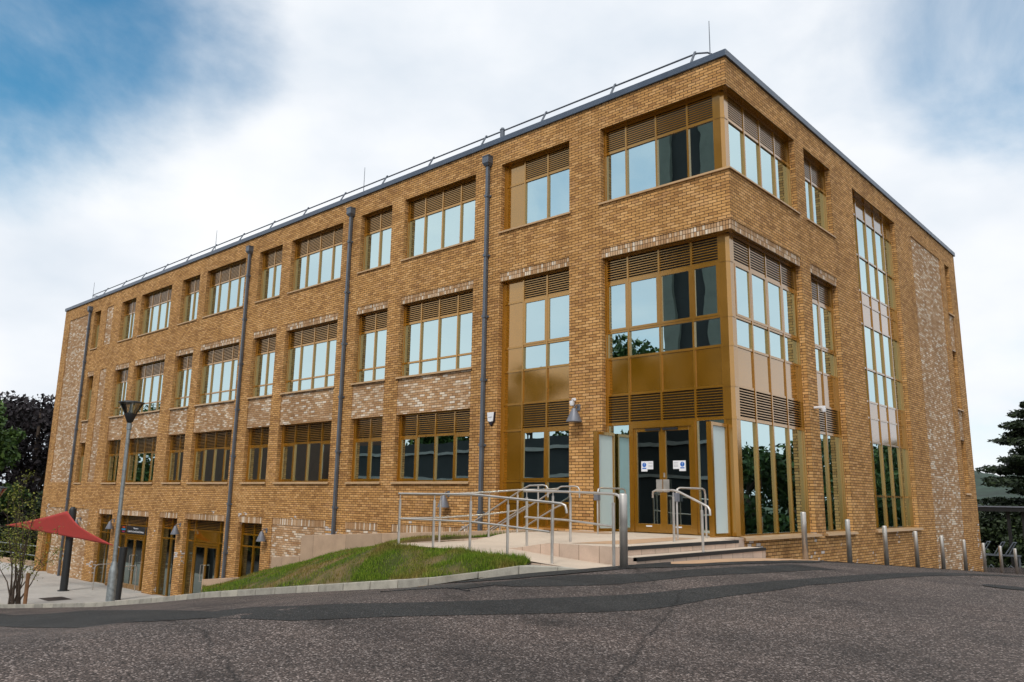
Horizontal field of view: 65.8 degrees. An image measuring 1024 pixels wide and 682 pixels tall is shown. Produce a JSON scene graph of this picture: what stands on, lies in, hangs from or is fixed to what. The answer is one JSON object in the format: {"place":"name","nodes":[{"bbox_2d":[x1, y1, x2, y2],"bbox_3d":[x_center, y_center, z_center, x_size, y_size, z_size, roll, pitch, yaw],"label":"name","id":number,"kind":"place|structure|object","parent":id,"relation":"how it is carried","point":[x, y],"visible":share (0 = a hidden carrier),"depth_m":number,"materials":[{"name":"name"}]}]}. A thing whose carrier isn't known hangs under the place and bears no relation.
{"place":"outdoors","nodes":[
{"label":"outdoors","id":0,"kind":"place"},
{"bbox_2d":[0,562,164,603],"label":"plaza","id":1,"kind":"structure","parent":0,"point":[46,585],"depth_m":35.32,"materials":[{"name":"grey concrete"}]},
{"bbox_2d":[0,399,32,515],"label":"broadleaf tree","id":2,"kind":"object","parent":1,"relation":"on","point":[8,439],"visible":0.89,"depth_m":57.18,"materials":[{"name":"green plant"}]},
{"bbox_2d":[0,542,35,565],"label":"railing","id":3,"kind":"object","parent":1,"relation":"on","point":[3,559],"visible":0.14,"depth_m":47.69,"materials":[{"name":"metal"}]},
{"bbox_2d":[23,573,29,603],"bbox_3d":[-18.384,9.432,29.968,0.138,1.256,0.187,6,-12,-25],"label":"tree stake","id":4,"kind":"object","parent":1,"relation":"on","point":[26,589],"visible":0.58,"depth_m":29.94,"materials":[{"name":"brown wood"}]},
{"bbox_2d":[0,470,63,603],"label":"sapling","id":5,"kind":"object","parent":1,"relation":"on","point":[11,591],"visible":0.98,"depth_m":30.38,"materials":[{"name":"green plant"}]},
{"bbox_2d":[39,596,69,600],"bbox_3d":[-18.751,10.579,32.494,1.200,0.001,0.900,-9,-15,41],"label":"drain cover","id":6,"kind":"object","parent":1,"relation":"on","point":[55,598],"visible":1,"depth_m":32.51,"materials":[{"name":"black metal"}]},
{"bbox_2d":[57,507,76,590],"bbox_3d":[-19.903,9.319,35.519,0.480,3.671,0.473,-9,-15,41],"label":"sail mast","id":7,"kind":"object","parent":1,"relation":"on","point":[65,572],"visible":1,"depth_m":35.33,"materials":[{"name":"grey metal"}]},
{"bbox_2d":[115,547,127,599],"bbox_3d":[-16.341,9.589,32.737,0.646,2.174,0.322,0,-11,6],"label":"sail mast","id":8,"kind":"object","parent":1,"relation":"on","point":[122,560],"visible":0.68,"depth_m":32.65,"materials":[{"name":"black metal"}]},
{"bbox_2d":[8,511,113,545],"bbox_3d":[-20.716,8.351,35.819,9.702,1.341,0.194,-7,-13,33],"label":"shade sail","id":9,"kind":"object","parent":8,"relation":"attached to","point":[72,528],"visible":0.9,"depth_m":35.46,"materials":[{"name":"red fabric"}]},
{"bbox_2d":[105,400,144,601],"bbox_3d":[-14.090,5.814,28.517,0.900,7.360,0.900,-9,-15,41],"label":"street lamp","id":10,"kind":"object","parent":1,"relation":"on","point":[130,415],"visible":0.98,"depth_m":28.50,"materials":[{"name":"metal"}]},
{"bbox_2d":[201,577,237,588],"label":"retaining wall","id":11,"kind":"structure","parent":1,"relation":"on","point":[211,581],"depth_m":27.02,"materials":[{"name":"concrete"}]},
{"bbox_2d":[201,530,530,591],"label":"grass bank","id":12,"kind":"structure","parent":0,"point":[455,568],"depth_m":14.92,"materials":[{"name":"green plant"}]},
{"bbox_2d":[271,556,299,568],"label":"retaining wall","id":13,"kind":"structure","parent":12,"relation":"on","point":[281,561],"depth_m":24.49,"materials":[{"name":"concrete"}]},
{"bbox_2d":[300,529,541,561],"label":"retaining wall","id":14,"kind":"structure","parent":12,"relation":"on","point":[313,545],"depth_m":22.57,"materials":[{"name":"concrete"}]},
{"bbox_2d":[0,562,1023,681],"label":"road","id":15,"kind":"structure","parent":0,"point":[964,628],"depth_m":6.50,"materials":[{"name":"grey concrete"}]},
{"bbox_2d":[0,565,577,607],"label":"kerb","id":16,"kind":"structure","parent":15,"relation":"on","point":[427,581],"depth_m":14.56,"materials":[{"name":"concrete"}]},
{"bbox_2d":[380,583,506,591],"bbox_3d":[-0.854,3.024,9.633,1.520,0.185,0.670,-9,-15,41],"label":"road patch","id":17,"kind":"object","parent":15,"relation":"on","point":[461,587],"visible":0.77,"depth_m":9.44,"materials":[{"name":"grey asphalt"}]},
{"bbox_2d":[33,27,983,595],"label":"school building","id":18,"kind":"structure","parent":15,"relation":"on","point":[723,273],"depth_m":23.73,"materials":[{"name":"brick"}]},
{"bbox_2d":[42,533,51,571],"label":"door","id":19,"kind":"structure","parent":18,"relation":"in","point":[47,548],"depth_m":43.61,"materials":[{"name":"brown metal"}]},
{"bbox_2d":[73,442,85,483],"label":"window","id":20,"kind":"structure","parent":18,"relation":"in","point":[83,444],"depth_m":42.32,"materials":[{"name":"brown metal"}]},
{"bbox_2d":[81,375,93,421],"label":"window","id":21,"kind":"structure","parent":18,"relation":"in","point":[91,377],"depth_m":43.00,"materials":[{"name":"brown metal"}]},
{"bbox_2d":[90,311,100,349],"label":"window","id":22,"kind":"structure","parent":18,"relation":"in","point":[99,312],"depth_m":43.73,"materials":[{"name":"brown metal"}]},
{"bbox_2d":[94,514,112,583],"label":"window","id":23,"kind":"structure","parent":18,"relation":"in","point":[102,553],"depth_m":38.86,"materials":[{"name":"brown metal"}]},
{"bbox_2d":[100,439,120,483],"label":"window","id":24,"kind":"structure","parent":18,"relation":"in","point":[114,447],"depth_m":39.61,"materials":[{"name":"brown metal"}]},
{"bbox_2d":[108,367,128,417],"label":"window","id":25,"kind":"structure","parent":18,"relation":"in","point":[122,376],"depth_m":40.38,"materials":[{"name":"brown metal"}]},
{"bbox_2d":[117,297,136,342],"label":"window","id":26,"kind":"structure","parent":18,"relation":"in","point":[130,305],"depth_m":41.06,"materials":[{"name":"clear glass"}]},
{"bbox_2d":[122,537,134,588],"bbox_3d":[-17.829,10.267,36.690,0.943,2.247,0.167,-9,-15,41],"label":"door","id":27,"kind":"structure","parent":18,"relation":"in","point":[129,541],"depth_m":36.70,"materials":[{"name":"clear glass"}]},
{"bbox_2d":[117,515,148,590],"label":"window","id":28,"kind":"structure","parent":18,"relation":"in","point":[127,520],"depth_m":36.87,"materials":[{"name":"brown metal"}]},
{"bbox_2d":[121,525,147,534],"bbox_3d":[-17.441,8.773,36.691,3.240,0.350,0.015,-9,-15,41],"label":"entrance sign","id":29,"kind":"object","parent":18,"relation":"attached to","point":[135,530],"visible":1,"depth_m":36.79,"materials":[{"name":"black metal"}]},
{"bbox_2d":[130,538,142,589],"bbox_3d":[-17.123,10.154,36.063,0.943,2.247,0.167,-9,-15,41],"label":"door","id":30,"kind":"structure","parent":18,"relation":"in","point":[138,544],"depth_m":36.17,"materials":[{"name":"glass"}]},
{"bbox_2d":[120,436,156,483],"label":"window","id":31,"kind":"structure","parent":18,"relation":"in","point":[141,453],"depth_m":37.49,"materials":[{"name":"brown metal"}]},
{"bbox_2d":[133,359,164,413],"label":"window","id":32,"kind":"structure","parent":18,"relation":"in","point":[149,378],"depth_m":38.12,"materials":[{"name":"clear glass"}]},
{"bbox_2d":[136,285,171,336],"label":"window","id":33,"kind":"structure","parent":18,"relation":"in","point":[157,303],"depth_m":38.91,"materials":[{"name":"clear glass"}]},
{"bbox_2d":[155,517,176,595],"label":"window","id":34,"kind":"structure","parent":18,"relation":"in","point":[167,543],"depth_m":34.37,"materials":[{"name":"brown metal"}]},
{"bbox_2d":[161,434,184,483],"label":"window","id":35,"kind":"structure","parent":18,"relation":"in","point":[174,472],"depth_m":35.12,"materials":[{"name":"brown metal"}]},
{"bbox_2d":[169,352,192,409],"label":"window","id":36,"kind":"structure","parent":18,"relation":"in","point":[184,369],"depth_m":35.84,"materials":[{"name":"clear glass"}]},
{"bbox_2d":[177,274,200,324],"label":"window","id":37,"kind":"structure","parent":18,"relation":"in","point":[192,284],"depth_m":36.56,"materials":[{"name":"clear glass"}]},
{"bbox_2d":[190,544,205,593],"bbox_3d":[-12.819,9.463,32.238,0.943,2.247,0.167,-9,-15,41],"label":"door","id":38,"kind":"structure","parent":18,"relation":"in","point":[199,551],"depth_m":32.35,"materials":[{"name":"glass"}]},
{"bbox_2d":[181,519,223,594],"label":"window","id":39,"kind":"structure","parent":18,"relation":"in","point":[206,531],"depth_m":32.72,"materials":[{"name":"brown metal"}]},
{"bbox_2d":[186,429,231,483],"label":"window","id":40,"kind":"structure","parent":18,"relation":"in","point":[212,448],"depth_m":33.01,"materials":[{"name":"brown metal"}]},
{"bbox_2d":[202,546,216,578],"bbox_3d":[-12.113,9.349,31.611,0.943,2.247,0.167,-9,-15,41],"label":"door","id":41,"kind":"structure","parent":18,"relation":"in","point":[209,565],"depth_m":31.79,"materials":[{"name":"black glass"}]},
{"bbox_2d":[194,342,238,405],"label":"window","id":42,"kind":"structure","parent":18,"relation":"in","point":[219,365],"depth_m":33.68,"materials":[{"name":"clear glass"}]},
{"bbox_2d":[202,258,245,317],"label":"window","id":43,"kind":"structure","parent":18,"relation":"in","point":[226,289],"depth_m":34.42,"materials":[{"name":"brown metal"}]},
{"bbox_2d":[238,522,261,576],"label":"window","id":44,"kind":"structure","parent":18,"relation":"in","point":[249,557],"depth_m":30.03,"materials":[{"name":"brown metal"}]},
{"bbox_2d":[239,426,268,483],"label":"window","id":45,"kind":"structure","parent":18,"relation":"in","point":[258,436],"depth_m":30.63,"materials":[{"name":"brown metal"}]},
{"bbox_2d":[247,333,275,398],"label":"window","id":46,"kind":"structure","parent":18,"relation":"in","point":[265,345],"depth_m":31.34,"materials":[{"name":"clear glass"}]},
{"bbox_2d":[255,245,282,302],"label":"window","id":47,"kind":"structure","parent":18,"relation":"in","point":[272,258],"depth_m":32.06,"materials":[{"name":"clear glass"}]},
{"bbox_2d":[272,420,331,483],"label":"window","id":48,"kind":"structure","parent":18,"relation":"in","point":[305,447],"depth_m":28.50,"materials":[{"name":"glass"}]},
{"bbox_2d":[279,319,337,394],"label":"window","id":49,"kind":"structure","parent":18,"relation":"in","point":[311,348],"depth_m":29.18,"materials":[{"name":"clear glass"}]},
{"bbox_2d":[287,223,342,293],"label":"window","id":50,"kind":"structure","parent":18,"relation":"in","point":[317,261],"depth_m":29.91,"materials":[{"name":"clear glass"}]},
{"bbox_2d":[344,416,382,483],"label":"window","id":51,"kind":"structure","parent":18,"relation":"in","point":[367,436],"depth_m":26.13,"materials":[{"name":"clear glass"}]},
{"bbox_2d":[350,307,387,384],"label":"window","id":52,"kind":"structure","parent":18,"relation":"in","point":[373,324],"depth_m":26.83,"materials":[{"name":"brown metal"}]},
{"bbox_2d":[357,205,392,273],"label":"window","id":53,"kind":"structure","parent":18,"relation":"in","point":[378,224],"depth_m":27.57,"materials":[{"name":"clear glass"}]},
{"bbox_2d":[390,408,469,483],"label":"window","id":54,"kind":"structure","parent":18,"relation":"in","point":[433,446],"depth_m":23.98,"materials":[{"name":"brown metal"}]},
{"bbox_2d":[395,288,472,378],"bbox_3d":[-2.338,-0.174,24.538,3.440,2.466,0.320,-9,-15,41],"label":"window","id":55,"kind":"structure","parent":18,"relation":"in","point":[437,330],"depth_m":24.67,"materials":[{"name":"clear glass"}]},
{"bbox_2d":[400,175,475,261],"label":"window","id":56,"kind":"structure","parent":18,"relation":"in","point":[442,218],"depth_m":25.40,"materials":[{"name":"clear glass"}]},
{"bbox_2d":[437,491,449,507],"bbox_3d":[-1.961,4.550,22.774,0.350,0.465,0.373,-9,-15,41],"label":"wall lamp","id":57,"kind":"object","parent":18,"relation":"attached to","point":[445,504],"visible":0.69,"depth_m":22.67,"materials":[{"name":"grey metal"}]},
{"bbox_2d":[487,412,495,425],"bbox_3d":[-0.587,2.188,22.201,0.276,0.388,0.094,-9,-15,41],"label":"alarm box","id":58,"kind":"object","parent":18,"relation":"attached to","point":[491,417],"visible":1,"depth_m":22.16,"materials":[{"name":"white plastic"}]},
{"bbox_2d":[499,266,568,528],"bbox_3d":[0.632,1.523,21.486,2.550,6.891,0.248,-9,-15,41],"label":"window","id":59,"kind":"structure","parent":18,"relation":"in","point":[534,430],"depth_m":21.61,"materials":[{"name":"brown metal"}]},
{"bbox_2d":[498,141,570,233],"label":"window","id":60,"kind":"structure","parent":18,"relation":"in","point":[536,184],"depth_m":22.76,"materials":[{"name":"brown metal"}]},
{"bbox_2d":[566,404,581,422],"bbox_3d":[1.576,1.817,20.076,0.400,0.465,0.400,-9,-15,41],"label":"wall lamp","id":61,"kind":"object","parent":18,"relation":"attached to","point":[574,416],"visible":1,"depth_m":19.96,"materials":[{"name":"grey metal"}]},
{"bbox_2d":[641,461,652,471],"bbox_3d":[3.222,2.987,18.867,0.330,0.240,0.008,-9,-15,41],"label":"door notice","id":62,"kind":"object","parent":18,"relation":"attached to","point":[646,465],"depth_m":18.88,"materials":[{"name":"white paper"}]},
{"bbox_2d":[634,427,663,532],"bbox_3d":[3.238,3.287,18.774,0.788,2.437,0.110,-9,-15,41],"label":"door","id":63,"kind":"structure","parent":18,"relation":"in","point":[647,441],"depth_m":18.79,"materials":[{"name":"glass"}]},
{"bbox_2d":[598,84,729,204],"bbox_3d":[3.775,-4.826,19.885,3.760,2.149,0.320,-9,-15,41],"label":"window","id":64,"kind":"structure","parent":18,"relation":"in","point":[674,143],"depth_m":20.04,"materials":[{"name":"brown metal"}]},
{"bbox_2d":[602,228,734,536],"bbox_3d":[3.711,1.029,18.750,3.648,6.891,0.248,-9,-15,41],"label":"window","id":65,"kind":"structure","parent":18,"relation":"in","point":[664,359],"depth_m":19.11,"materials":[{"name":"brown metal"}]},
{"bbox_2d":[662,426,693,533],"bbox_3d":[3.828,3.192,18.249,0.788,2.437,0.110,-9,-15,41],"label":"door","id":66,"kind":"structure","parent":18,"relation":"in","point":[677,441],"depth_m":18.28,"materials":[{"name":"glass"}]},
{"bbox_2d":[673,460,685,470],"bbox_3d":[3.868,2.884,18.294,0.330,0.240,0.008,-9,-15,41],"label":"door notice","id":67,"kind":"object","parent":18,"relation":"attached to","point":[680,465],"depth_m":18.28,"materials":[{"name":"white paper"}]},
{"bbox_2d":[722,88,800,214],"bbox_3d":[6.301,-4.743,20.105,0.320,2.149,4.050,-9,-15,41],"label":"window","id":68,"kind":"structure","parent":18,"relation":"in","point":[758,149],"depth_m":20.28,"materials":[{"name":"clear glass"}]},
{"bbox_2d":[728,231,821,540],"bbox_3d":[6.232,1.136,18.927,0.370,6.956,4.160,-9,-15,41],"label":"window","id":69,"kind":"structure","parent":18,"relation":"in","point":[770,391],"depth_m":19.09,"materials":[{"name":"glass"}]},
{"bbox_2d":[803,149,835,238],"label":"window","id":70,"kind":"structure","parent":18,"relation":"in","point":[816,203],"depth_m":23.04,"materials":[{"name":"clear glass"}]},
{"bbox_2d":[811,272,858,535],"bbox_3d":[8.617,1.685,21.512,0.370,6.956,2.160,-9,-15,41],"label":"window","id":71,"kind":"structure","parent":18,"relation":"in","point":[822,295],"depth_m":21.85,"materials":[{"name":"clear glass"}]},
{"bbox_2d":[852,189,923,532],"bbox_3d":[11.934,0.688,25.425,0.370,10.535,4.420,-9,-15,41],"label":"window","id":72,"kind":"structure","parent":18,"relation":"in","point":[881,346],"depth_m":25.75,"materials":[{"name":"clear glass"}]},
{"bbox_2d":[0,572,1023,627],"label":"road patch","id":73,"kind":"object","parent":15,"relation":"on","point":[89,618],"visible":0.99,"depth_m":8.36,"materials":[{"name":"black asphalt"}]},
{"bbox_2d":[395,530,738,568],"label":"ramp","id":74,"kind":"structure","parent":15,"relation":"on","point":[495,543],"depth_m":15.69,"materials":[{"name":"beige concrete"}]},
{"bbox_2d":[402,489,533,541],"bbox_3d":[-0.771,3.615,16.560,4.065,1.110,0.677,10,-14,-38],"label":"handrail","id":75,"kind":"object","parent":74,"relation":"on","point":[488,514],"visible":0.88,"depth_m":16.95,"materials":[{"name":"metal"}]},
{"bbox_2d":[397,493,567,563],"bbox_3d":[-0.660,3.179,13.655,3.968,1.080,0.105,-9,-15,40],"label":"handrail","id":76,"kind":"object","parent":74,"relation":"on","point":[507,525],"visible":0.96,"depth_m":13.58,"materials":[{"name":"metal"}]},
{"bbox_2d":[523,488,618,565],"bbox_3d":[0.832,3.078,13.414,0.951,1.210,3.743,3,-11,-10],"label":"handrail","id":77,"kind":"object","parent":74,"relation":"on","point":[557,490],"visible":0.86,"depth_m":13.50,"materials":[{"name":"metal"}]},
{"bbox_2d":[594,487,625,533],"bbox_3d":[2.241,3.830,17.898,0.100,1.020,1.190,-9,-15,41],"label":"door guard rail","id":78,"kind":"object","parent":74,"relation":"on","point":[597,497],"depth_m":17.53,"materials":[{"name":"metal"}]},
{"bbox_2d":[582,537,697,543],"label":"tan paving","id":79,"kind":"structure","parent":74,"relation":"on","point":[634,541],"depth_m":14.76,"materials":[{"name":"beige stone"}]},
{"bbox_2d":[672,487,707,539],"bbox_3d":[3.611,3.473,15.987,0.100,1.020,1.240,-9,-15,41],"label":"door guard rail","id":80,"kind":"object","parent":79,"relation":"on","point":[677,497],"depth_m":15.74,"materials":[{"name":"metal"}]},
{"bbox_2d":[395,537,743,565],"bbox_3d":[1.526,4.367,15.724,4.700,0.900,6.400,-9,-15,41],"label":"ramp edge","id":81,"kind":"object","parent":15,"relation":"on","point":[598,554],"visible":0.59,"depth_m":13.30,"materials":[{"name":"beige stone"}]},
{"bbox_2d":[619,493,627,568],"bbox_3d":[1.627,2.817,11.553,0.120,1.171,0.120,-9,-15,41],"label":"bollard","id":82,"kind":"object","parent":15,"relation":"on","point":[623,535],"visible":0.88,"depth_m":11.52,"materials":[{"name":"metal"}]},
{"bbox_2d":[483,565,833,585],"bbox_3d":[2.449,3.275,11.124,6.530,0.069,1.018,9,-14,-35],"label":"road patch","id":83,"kind":"object","parent":15,"relation":"on","point":[583,580],"visible":0.98,"depth_m":10.47,"materials":[{"name":"grey asphalt"}]},
{"bbox_2d":[606,539,765,565],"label":"entrance steps","id":84,"kind":"structure","parent":15,"relation":"on","point":[647,553],"depth_m":13.97,"materials":[{"name":"beige concrete"}]},
{"bbox_2d":[652,489,710,551],"bbox_3d":[3.091,3.339,14.582,0.082,1.200,1.521,8,-13,-31],"label":"handrail","id":85,"kind":"object","parent":84,"relation":"on","point":[702,517],"visible":0.98,"depth_m":14.56,"materials":[{"name":"metal"}]},
{"bbox_2d":[434,560,981,584],"bbox_3d":[8.105,5.550,18.814,24.361,1.402,3.030,12,-15,-43],"label":"road patch","id":86,"kind":"object","parent":15,"relation":"on","point":[661,564],"visible":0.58,"depth_m":11.85,"materials":[{"name":"grey asphalt"}]},
{"bbox_2d":[671,558,819,563],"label":"tan paving","id":87,"kind":"structure","parent":15,"relation":"on","point":[723,560],"depth_m":13.57,"materials":[{"name":"beige stone"}]},
{"bbox_2d":[800,512,807,559],"bbox_3d":[6.284,4.243,17.006,0.114,1.126,0.114,-9,-15,41],"label":"bollard","id":88,"kind":"object","parent":87,"relation":"on","point":[804,536],"visible":0.91,"depth_m":16.98,"materials":[{"name":"metal"}]},
{"bbox_2d":[845,519,852,562],"bbox_3d":[8.023,4.822,18.859,0.114,1.126,0.114,-9,-15,41],"label":"bollard","id":89,"kind":"object","parent":15,"relation":"on","point":[848,540],"visible":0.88,"depth_m":18.83,"materials":[{"name":"metal"}]},
{"bbox_2d":[882,526,888,564],"bbox_3d":[9.796,5.416,20.747,0.114,1.126,0.114,-9,-15,41],"label":"bollard","id":90,"kind":"object","parent":15,"relation":"on","point":[885,545],"visible":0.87,"depth_m":20.72,"materials":[{"name":"metal"}]},
{"bbox_2d":[913,531,919,566],"bbox_3d":[11.569,6.010,22.634,0.114,1.126,0.114,-9,-15,41],"label":"bollard","id":91,"kind":"object","parent":15,"relation":"on","point":[916,549],"visible":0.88,"depth_m":22.61,"materials":[{"name":"metal"}]},
{"bbox_2d":[939,536,945,568],"bbox_3d":[13.341,6.605,24.522,0.114,1.126,0.114,-9,-15,41],"label":"bollard","id":92,"kind":"object","parent":15,"relation":"on","point":[942,552],"visible":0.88,"depth_m":24.49,"materials":[{"name":"metal"}]},
{"bbox_2d":[962,539,967,570],"bbox_3d":[15.114,7.200,26.409,0.114,1.126,0.114,-9,-15,41],"label":"bollard","id":93,"kind":"object","parent":15,"relation":"on","point":[964,554],"visible":0.88,"depth_m":26.39,"materials":[{"name":"metal"}]},
{"bbox_2d":[981,543,986,571],"bbox_3d":[16.887,7.794,28.297,0.114,1.126,0.114,-9,-15,41],"label":"bollard","id":94,"kind":"object","parent":15,"relation":"on","point":[984,557],"visible":0.88,"depth_m":28.27,"materials":[{"name":"metal"}]},
{"bbox_2d":[975,401,1023,562],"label":"pine tree","id":95,"kind":"object","parent":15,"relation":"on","point":[1013,464],"visible":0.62,"depth_m":62.55,"materials":[{"name":"green plant"}]},
{"bbox_2d":[978,506,1023,567],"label":"cycle canopy","id":96,"kind":"object","parent":15,"relation":"on","point":[1007,509],"visible":0.29,"depth_m":49.84,"materials":[{"name":"black metal"}]},
{"bbox_2d":[998,546,1003,572],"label":"bollard","id":97,"kind":"object","parent":15,"relation":"on","point":[1001,559],"visible":0.91,"depth_m":30.16,"materials":[{"name":"metal"}]},
{"bbox_2d":[982,584,1023,589],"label":"manhole cover","id":98,"kind":"object","parent":15,"relation":"on","point":[1008,587],"visible":1,"depth_m":11.14,"materials":[{"name":"grey metal"}]},
{"bbox_2d":[0,0,1023,485],"label":"sky","id":99,"kind":"structure","parent":0,"point":[135,134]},
{"bbox_2d":[974,470,1023,505],"bbox_3d":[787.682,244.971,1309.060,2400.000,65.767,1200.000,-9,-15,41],"label":"hill","id":100,"kind":"structure","parent":0,"point":[982,491],"depth_m":1081.72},
{"label":"ground","id":101,"kind":"structure","parent":0,"visible":0},
{"bbox_2d":[0,490,42,558],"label":"tree","id":102,"kind":"object","parent":101,"relation":"on","point":[38,503],"visible":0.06,"depth_m":56.55,"materials":[{"name":"green plant"}]},
{"bbox_2d":[7,526,37,560],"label":"shrub","id":103,"kind":"object","parent":101,"relation":"on","point":[32,537],"visible":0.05,"depth_m":51.45,"materials":[{"name":"green plant"}]},
{"bbox_2d":[0,390,55,532],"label":"beech tree","id":104,"kind":"object","parent":101,"relation":"on","point":[31,419],"visible":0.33,"depth_m":65.02,"materials":[{"name":"green plant"}]},
{"bbox_2d":[977,502,1021,567],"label":"hedge","id":105,"kind":"object","parent":101,"relation":"on","point":[983,532],"visible":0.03,"depth_m":60.64,"materials":[{"name":"green plant"}]},
{"bbox_2d":[985,541,1021,567],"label":"cycle rack","id":106,"kind":"object","parent":101,"relation":"on","point":[1009,555],"visible":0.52,"depth_m":48.49,"materials":[{"name":"grey metal"}]},
{"bbox_2d":[984,502,1023,566],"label":"bush","id":107,"kind":"object","parent":101,"relation":"on","point":[1018,538],"visible":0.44,"depth_m":58.95,"materials":[{"name":"green plant"}]},
{"bbox_3d":[-1.450,7.106,20.901,7.200,4.050,1.616,-9,-15,41],"label":"stairs","id":108,"kind":"object","parent":101,"relation":"on","visible":0},
{"bbox_2d":[459,484,548,530],"bbox_3d":[-1.699,5.536,20.517,6.829,3.588,0.042,-9,-15,41],"label":"stair handrail","id":109,"kind":"object","parent":108,"relation":"on","point":[537,485],"visible":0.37,"depth_m":19.11,"materials":[{"name":"metal"}]},
{"bbox_2d":[490,485,579,530],"bbox_3d":[-0.882,5.724,21.403,6.829,3.588,0.042,-9,-15,41],"label":"stair handrail","id":110,"kind":"object","parent":108,"relation":"on","point":[536,502],"visible":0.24,"depth_m":20.23,"materials":[{"name":"metal"}]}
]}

